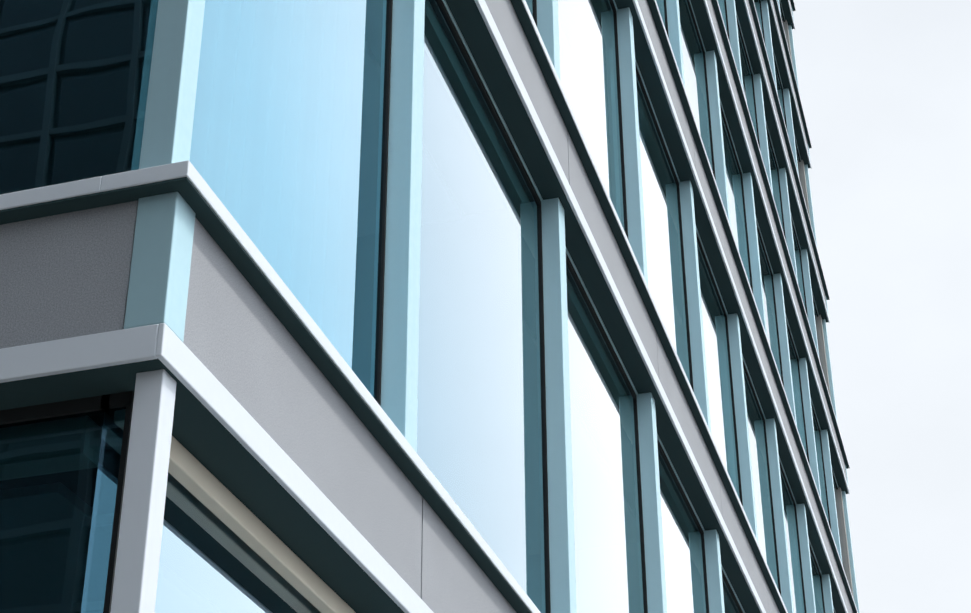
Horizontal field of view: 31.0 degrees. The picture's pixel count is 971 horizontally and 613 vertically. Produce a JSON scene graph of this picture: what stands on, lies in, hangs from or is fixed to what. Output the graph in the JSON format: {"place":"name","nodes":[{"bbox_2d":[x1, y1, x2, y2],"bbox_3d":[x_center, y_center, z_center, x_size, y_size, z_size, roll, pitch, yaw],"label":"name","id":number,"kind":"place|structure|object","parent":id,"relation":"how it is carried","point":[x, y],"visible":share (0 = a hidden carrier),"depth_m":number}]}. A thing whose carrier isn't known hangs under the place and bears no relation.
{"place":"outdoors","nodes":[
{"label":"outdoors","id":0,"kind":"place"},
{"bbox_2d":[168,436,355,612],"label":"roller blind","id":1,"kind":"object","parent":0,"point":[197,479],"visible":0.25,"depth_m":4.69},
{"bbox_2d":[0,0,837,612],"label":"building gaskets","id":2,"kind":"object","parent":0,"point":[68,408],"visible":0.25,"depth_m":8.15},
{"bbox_2d":[0,0,847,612],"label":"window glass","id":3,"kind":"object","parent":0,"point":[288,144],"visible":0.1,"depth_m":6.40},
{"bbox_2d":[0,0,852,612],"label":"building spandrel panels","id":4,"kind":"object","parent":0,"point":[62,276],"visible":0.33,"depth_m":4.95},
{"bbox_2d":[0,0,856,612],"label":"ledge underside","id":5,"kind":"object","parent":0,"point":[218,450],"visible":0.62,"depth_m":9.02},
{"bbox_2d":[124,0,859,612],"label":"building mullions and sills","id":6,"kind":"object","parent":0,"point":[160,260],"visible":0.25,"depth_m":8.35},
{"bbox_2d":[784,20,853,598],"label":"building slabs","id":7,"kind":"structure","parent":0,"point":[845,543],"depth_m":27.43},
{"bbox_2d":[792,0,970,612],"label":"sky","id":8,"kind":"structure","parent":0,"point":[884,85]},
{"bbox_3d":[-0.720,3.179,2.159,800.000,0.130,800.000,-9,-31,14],"label":"pavement","id":9,"kind":"structure","parent":0,"visible":0},
{"bbox_2d":[0,0,857,612],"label":"building band trims and sills","id":10,"kind":"object","parent":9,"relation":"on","point":[144,506],"visible":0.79,"depth_m":4.35}
]}

